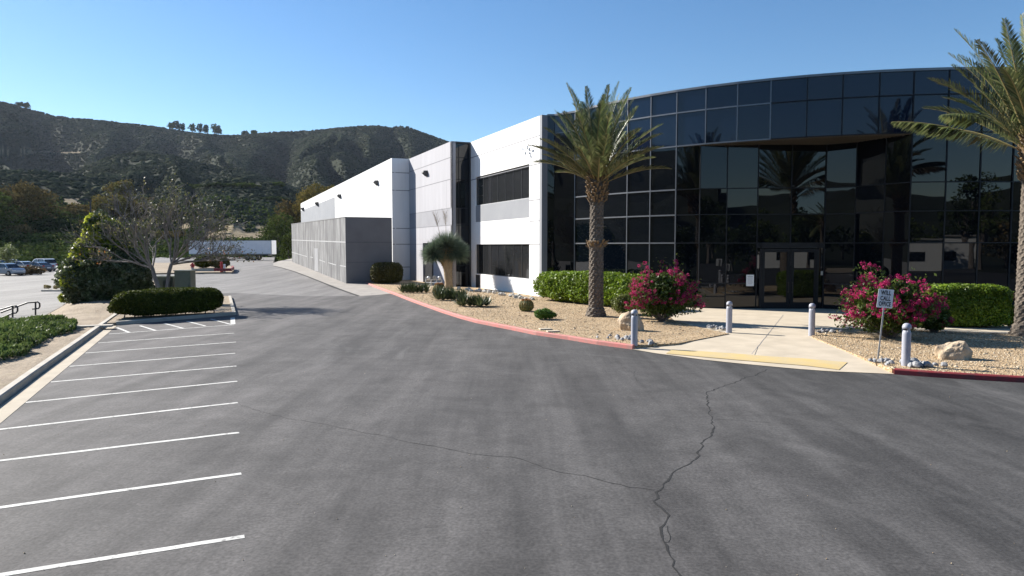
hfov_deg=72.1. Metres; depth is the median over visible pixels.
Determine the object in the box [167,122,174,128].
ridge tree
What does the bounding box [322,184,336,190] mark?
tree
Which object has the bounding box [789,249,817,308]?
entrance door
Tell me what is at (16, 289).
lot
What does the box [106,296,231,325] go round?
island soil
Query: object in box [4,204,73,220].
tree
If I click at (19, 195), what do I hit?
tree
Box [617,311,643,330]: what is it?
boulder
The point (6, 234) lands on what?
scrub tree
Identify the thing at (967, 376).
deep red kerb
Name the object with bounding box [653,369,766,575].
asphalt crack
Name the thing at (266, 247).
semi trailer
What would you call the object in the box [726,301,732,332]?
bollard
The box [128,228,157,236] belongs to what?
scrub tree
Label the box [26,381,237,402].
parking line
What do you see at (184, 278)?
utility cabinet
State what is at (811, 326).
bollard
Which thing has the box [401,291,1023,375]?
gravel
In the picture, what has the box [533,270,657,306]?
hedge
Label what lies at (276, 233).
tree
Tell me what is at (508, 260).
window
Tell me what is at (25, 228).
scrub tree
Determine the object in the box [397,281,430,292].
agave clump
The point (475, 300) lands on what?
agave clump
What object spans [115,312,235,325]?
island curb
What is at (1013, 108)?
palm tree
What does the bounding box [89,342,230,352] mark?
parking line
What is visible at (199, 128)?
ridge tree
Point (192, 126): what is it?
ridge tree
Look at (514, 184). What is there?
window
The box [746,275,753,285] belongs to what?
notice plate
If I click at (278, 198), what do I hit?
tree
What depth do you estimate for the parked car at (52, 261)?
112.25 m
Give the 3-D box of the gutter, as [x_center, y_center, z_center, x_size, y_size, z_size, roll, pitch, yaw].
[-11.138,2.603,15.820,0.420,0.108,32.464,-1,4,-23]
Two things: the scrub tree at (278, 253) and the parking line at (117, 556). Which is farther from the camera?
the scrub tree at (278, 253)
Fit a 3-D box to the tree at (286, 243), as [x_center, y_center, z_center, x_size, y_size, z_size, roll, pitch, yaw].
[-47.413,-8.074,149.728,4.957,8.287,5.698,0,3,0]
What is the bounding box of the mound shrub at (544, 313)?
[534,307,557,319]
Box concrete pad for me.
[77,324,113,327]
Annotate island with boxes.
[41,289,60,291]
[150,263,233,273]
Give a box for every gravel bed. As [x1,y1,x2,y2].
[368,280,728,350]
[811,328,1023,375]
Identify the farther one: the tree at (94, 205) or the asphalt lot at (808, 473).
the tree at (94, 205)
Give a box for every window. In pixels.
[456,143,468,286]
[477,164,528,204]
[477,244,528,278]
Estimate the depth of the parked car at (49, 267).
107.69 m
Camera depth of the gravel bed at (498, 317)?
32.23 m
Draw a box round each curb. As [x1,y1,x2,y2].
[0,322,104,405]
[101,313,117,323]
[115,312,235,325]
[192,266,233,270]
[228,296,235,311]
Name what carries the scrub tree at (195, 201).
on the hills
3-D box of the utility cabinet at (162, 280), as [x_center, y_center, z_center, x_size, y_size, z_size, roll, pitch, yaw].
[-20.493,0.074,41.840,1.080,1.600,1.040,0,3,-6]
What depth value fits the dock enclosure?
65.26 m
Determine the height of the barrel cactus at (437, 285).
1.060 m
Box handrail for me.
[0,301,40,316]
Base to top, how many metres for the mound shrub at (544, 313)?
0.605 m
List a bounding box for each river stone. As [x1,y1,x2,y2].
[912,361,919,367]
[924,361,930,366]
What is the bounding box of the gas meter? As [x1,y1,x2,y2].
[425,276,441,282]
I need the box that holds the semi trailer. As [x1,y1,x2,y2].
[188,240,275,259]
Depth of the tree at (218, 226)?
213.82 m
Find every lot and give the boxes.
[0,268,65,318]
[0,293,1023,575]
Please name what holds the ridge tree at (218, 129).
on the hills
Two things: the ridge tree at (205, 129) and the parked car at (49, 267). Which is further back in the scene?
the ridge tree at (205, 129)
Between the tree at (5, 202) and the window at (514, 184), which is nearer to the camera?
the window at (514, 184)
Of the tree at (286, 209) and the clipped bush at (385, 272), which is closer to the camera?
the clipped bush at (385, 272)
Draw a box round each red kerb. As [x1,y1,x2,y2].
[365,282,634,349]
[894,368,1023,382]
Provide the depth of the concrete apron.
65.15 m
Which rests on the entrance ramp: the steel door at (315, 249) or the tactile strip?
the tactile strip
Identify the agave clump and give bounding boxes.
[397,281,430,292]
[427,285,472,299]
[452,292,494,306]
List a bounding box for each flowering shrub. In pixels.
[622,254,708,321]
[828,261,949,338]
[915,302,958,332]
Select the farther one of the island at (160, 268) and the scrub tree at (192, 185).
the scrub tree at (192, 185)
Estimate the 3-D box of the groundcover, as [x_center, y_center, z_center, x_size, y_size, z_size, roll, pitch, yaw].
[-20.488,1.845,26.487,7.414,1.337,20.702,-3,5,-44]
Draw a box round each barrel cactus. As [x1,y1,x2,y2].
[432,282,445,297]
[519,298,533,311]
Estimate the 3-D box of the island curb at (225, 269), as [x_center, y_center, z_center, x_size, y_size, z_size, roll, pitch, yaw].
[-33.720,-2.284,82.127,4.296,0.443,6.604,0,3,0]
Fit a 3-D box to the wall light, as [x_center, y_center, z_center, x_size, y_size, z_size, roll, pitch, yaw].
[-7.897,-10.361,63.619,0.425,0.500,0.500,-2,4,-24]
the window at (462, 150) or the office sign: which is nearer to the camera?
the office sign
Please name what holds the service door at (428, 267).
in the office building
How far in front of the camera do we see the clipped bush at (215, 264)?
86.60 m
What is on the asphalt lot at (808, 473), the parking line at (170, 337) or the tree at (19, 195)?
the parking line at (170, 337)
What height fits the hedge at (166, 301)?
1.456 m
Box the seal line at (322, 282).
[275,266,358,295]
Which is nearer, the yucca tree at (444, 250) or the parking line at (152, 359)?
the parking line at (152, 359)
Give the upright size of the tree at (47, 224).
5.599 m
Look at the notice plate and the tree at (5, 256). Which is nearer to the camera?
the notice plate
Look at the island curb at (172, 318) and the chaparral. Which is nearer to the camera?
the island curb at (172, 318)
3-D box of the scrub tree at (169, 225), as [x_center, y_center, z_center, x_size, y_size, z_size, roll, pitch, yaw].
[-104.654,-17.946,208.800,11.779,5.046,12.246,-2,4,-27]
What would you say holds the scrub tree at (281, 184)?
on the hills
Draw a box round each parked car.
[0,263,25,275]
[12,261,30,266]
[29,261,54,271]
[32,259,57,270]
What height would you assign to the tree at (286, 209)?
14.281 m
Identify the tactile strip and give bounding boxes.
[667,349,846,369]
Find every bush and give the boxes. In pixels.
[17,265,46,274]
[51,208,155,303]
[57,293,68,302]
[193,255,214,267]
[207,256,229,267]
[370,262,402,283]
[610,292,635,313]
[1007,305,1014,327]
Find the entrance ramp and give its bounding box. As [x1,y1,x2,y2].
[634,334,892,373]
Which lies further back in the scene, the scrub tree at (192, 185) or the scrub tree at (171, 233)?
the scrub tree at (192, 185)
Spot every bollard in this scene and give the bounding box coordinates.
[631,309,637,345]
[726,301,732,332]
[808,303,815,335]
[901,323,911,365]
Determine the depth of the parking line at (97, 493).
10.07 m
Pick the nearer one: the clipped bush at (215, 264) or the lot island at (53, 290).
the lot island at (53, 290)
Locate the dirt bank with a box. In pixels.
[0,284,154,389]
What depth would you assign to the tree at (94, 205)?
227.09 m
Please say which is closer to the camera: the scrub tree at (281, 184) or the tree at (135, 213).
the tree at (135, 213)
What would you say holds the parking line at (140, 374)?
on the asphalt lot at (808, 473)
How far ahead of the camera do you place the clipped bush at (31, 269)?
96.52 m
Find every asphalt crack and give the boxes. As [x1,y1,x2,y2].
[242,405,651,489]
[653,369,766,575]
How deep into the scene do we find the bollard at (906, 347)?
19.70 m
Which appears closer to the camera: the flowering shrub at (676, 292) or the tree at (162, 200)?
the flowering shrub at (676, 292)
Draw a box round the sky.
[0,0,1023,141]
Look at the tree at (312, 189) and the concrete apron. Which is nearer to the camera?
the concrete apron
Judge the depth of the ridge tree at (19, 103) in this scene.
1051.29 m
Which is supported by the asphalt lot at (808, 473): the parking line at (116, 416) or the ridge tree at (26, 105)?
the parking line at (116, 416)
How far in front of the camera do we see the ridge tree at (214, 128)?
1181.18 m
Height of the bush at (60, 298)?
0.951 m
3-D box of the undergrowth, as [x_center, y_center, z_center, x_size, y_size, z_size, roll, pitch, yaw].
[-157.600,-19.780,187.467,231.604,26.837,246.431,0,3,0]
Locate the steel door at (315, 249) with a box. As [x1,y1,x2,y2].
[314,248,317,270]
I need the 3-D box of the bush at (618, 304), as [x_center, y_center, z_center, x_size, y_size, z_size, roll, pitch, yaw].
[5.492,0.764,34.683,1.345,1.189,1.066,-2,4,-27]
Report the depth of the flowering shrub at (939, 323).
27.08 m
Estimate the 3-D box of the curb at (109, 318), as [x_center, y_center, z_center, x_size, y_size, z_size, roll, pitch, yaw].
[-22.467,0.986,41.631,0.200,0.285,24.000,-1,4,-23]
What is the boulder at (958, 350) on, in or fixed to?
on the gravel bed at (980, 368)
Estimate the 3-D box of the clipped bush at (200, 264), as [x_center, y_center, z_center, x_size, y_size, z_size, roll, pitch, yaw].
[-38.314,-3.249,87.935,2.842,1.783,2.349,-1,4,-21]
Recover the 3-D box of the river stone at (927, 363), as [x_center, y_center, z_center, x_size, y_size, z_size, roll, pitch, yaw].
[11.562,2.103,19.577,0.283,0.162,0.181,-2,4,-35]
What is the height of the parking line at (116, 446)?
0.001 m
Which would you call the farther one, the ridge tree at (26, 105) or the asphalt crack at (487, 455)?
the ridge tree at (26, 105)
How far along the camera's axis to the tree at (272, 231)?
163.45 m
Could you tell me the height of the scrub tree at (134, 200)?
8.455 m
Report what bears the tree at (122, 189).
on the hills
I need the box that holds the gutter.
[0,326,115,423]
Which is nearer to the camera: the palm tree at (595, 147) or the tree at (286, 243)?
the palm tree at (595, 147)
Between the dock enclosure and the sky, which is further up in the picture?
the sky
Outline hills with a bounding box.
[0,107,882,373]
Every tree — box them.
[0,179,68,224]
[0,190,30,226]
[0,228,25,242]
[0,243,19,262]
[1,224,44,234]
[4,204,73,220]
[15,101,23,106]
[22,102,30,107]
[25,217,78,231]
[37,230,79,240]
[54,173,263,287]
[55,204,96,216]
[64,202,109,213]
[91,193,134,215]
[102,179,136,197]
[107,201,150,220]
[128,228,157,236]
[133,197,154,203]
[137,198,175,220]
[142,220,179,230]
[146,206,206,222]
[154,230,185,239]
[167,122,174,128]
[173,120,179,128]
[178,123,184,129]
[180,199,197,204]
[187,123,195,131]
[188,183,200,188]
[195,123,202,131]
[201,182,236,187]
[203,124,208,133]
[210,123,217,133]
[210,223,225,230]
[215,125,221,134]
[232,182,260,187]
[256,212,293,250]
[259,196,288,200]
[263,226,291,238]
[263,247,285,257]
[269,181,285,186]
[270,196,300,227]
[277,231,291,258]
[292,191,311,222]
[296,182,327,214]
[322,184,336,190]
[419,208,470,288]
[529,82,669,316]
[891,13,1023,336]
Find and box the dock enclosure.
[291,217,391,282]
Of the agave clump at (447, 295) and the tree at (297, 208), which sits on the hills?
the tree at (297, 208)
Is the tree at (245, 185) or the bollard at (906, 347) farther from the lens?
the tree at (245, 185)
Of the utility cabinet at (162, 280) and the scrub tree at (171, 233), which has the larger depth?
the scrub tree at (171, 233)
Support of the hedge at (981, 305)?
on the forecourt
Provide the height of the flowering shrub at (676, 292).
3.070 m
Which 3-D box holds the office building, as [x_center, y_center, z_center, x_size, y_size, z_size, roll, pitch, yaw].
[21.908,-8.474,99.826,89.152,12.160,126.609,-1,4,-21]
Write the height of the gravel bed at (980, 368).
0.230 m
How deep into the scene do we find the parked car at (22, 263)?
107.56 m
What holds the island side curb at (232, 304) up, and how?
on the asphalt lot at (808, 473)
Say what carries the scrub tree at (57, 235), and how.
on the hills
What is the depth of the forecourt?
31.70 m
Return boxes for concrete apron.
[273,259,390,295]
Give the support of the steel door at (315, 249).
in the dock enclosure
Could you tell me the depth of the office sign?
20.77 m
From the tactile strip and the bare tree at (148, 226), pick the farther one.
the bare tree at (148, 226)
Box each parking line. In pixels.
[0,402,237,429]
[0,432,238,460]
[0,473,240,507]
[0,535,244,575]
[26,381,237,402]
[52,366,232,381]
[76,353,233,365]
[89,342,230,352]
[102,333,229,342]
[113,325,224,333]
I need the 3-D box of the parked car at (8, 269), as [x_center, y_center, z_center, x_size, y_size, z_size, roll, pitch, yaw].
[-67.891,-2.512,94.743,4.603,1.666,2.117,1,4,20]
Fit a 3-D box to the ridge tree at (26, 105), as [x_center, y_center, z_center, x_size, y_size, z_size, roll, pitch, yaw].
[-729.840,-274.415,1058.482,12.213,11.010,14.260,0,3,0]
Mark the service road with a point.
(265, 276)
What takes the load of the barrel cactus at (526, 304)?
on the gravel bed at (498, 317)
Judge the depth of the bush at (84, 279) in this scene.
43.24 m
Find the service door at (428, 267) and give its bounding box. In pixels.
[424,243,433,281]
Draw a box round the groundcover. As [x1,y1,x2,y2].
[0,313,77,359]
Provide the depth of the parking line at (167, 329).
29.44 m
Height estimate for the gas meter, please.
1.000 m
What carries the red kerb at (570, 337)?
on the asphalt lot at (808, 473)
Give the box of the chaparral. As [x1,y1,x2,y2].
[0,101,448,231]
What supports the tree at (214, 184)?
on the hills
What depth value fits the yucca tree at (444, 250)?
53.98 m
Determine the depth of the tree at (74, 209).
211.93 m
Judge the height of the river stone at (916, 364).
0.175 m
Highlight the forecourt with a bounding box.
[671,304,1009,336]
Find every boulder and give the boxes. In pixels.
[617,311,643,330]
[934,341,972,360]
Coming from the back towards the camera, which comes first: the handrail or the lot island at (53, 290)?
the lot island at (53, 290)
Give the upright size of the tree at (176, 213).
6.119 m
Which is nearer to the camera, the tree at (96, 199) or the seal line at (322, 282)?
the seal line at (322, 282)
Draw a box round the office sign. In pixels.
[877,289,893,358]
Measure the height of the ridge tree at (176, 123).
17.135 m
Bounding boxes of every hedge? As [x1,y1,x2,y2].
[106,287,223,317]
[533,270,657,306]
[926,283,1013,326]
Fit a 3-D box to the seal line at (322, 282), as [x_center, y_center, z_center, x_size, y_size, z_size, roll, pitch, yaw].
[-21.429,-1.256,73.005,0.899,0.749,52.451,-2,4,-25]
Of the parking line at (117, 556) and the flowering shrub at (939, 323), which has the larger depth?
the flowering shrub at (939, 323)
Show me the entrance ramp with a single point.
(796, 347)
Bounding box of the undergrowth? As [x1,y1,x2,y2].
[0,192,296,266]
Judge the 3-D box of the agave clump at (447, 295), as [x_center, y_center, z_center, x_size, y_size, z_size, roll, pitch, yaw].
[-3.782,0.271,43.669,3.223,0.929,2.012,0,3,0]
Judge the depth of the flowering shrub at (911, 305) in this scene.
25.09 m
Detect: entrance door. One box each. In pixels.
[760,249,790,308]
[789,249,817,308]
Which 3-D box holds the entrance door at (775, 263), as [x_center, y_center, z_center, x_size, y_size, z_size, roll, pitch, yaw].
[14.255,-0.505,38.059,1.538,3.250,0.138,0,3,0]
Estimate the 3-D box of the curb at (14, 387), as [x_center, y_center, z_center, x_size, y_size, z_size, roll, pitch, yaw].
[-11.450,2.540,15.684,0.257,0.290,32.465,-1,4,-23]
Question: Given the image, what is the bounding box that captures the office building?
[301,67,1021,309]
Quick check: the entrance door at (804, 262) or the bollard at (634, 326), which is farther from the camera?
the entrance door at (804, 262)
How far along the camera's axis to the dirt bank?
24.84 m
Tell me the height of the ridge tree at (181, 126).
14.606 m
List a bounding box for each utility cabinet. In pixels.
[157,275,174,287]
[173,270,195,287]
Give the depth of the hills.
843.47 m
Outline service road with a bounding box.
[152,257,355,295]

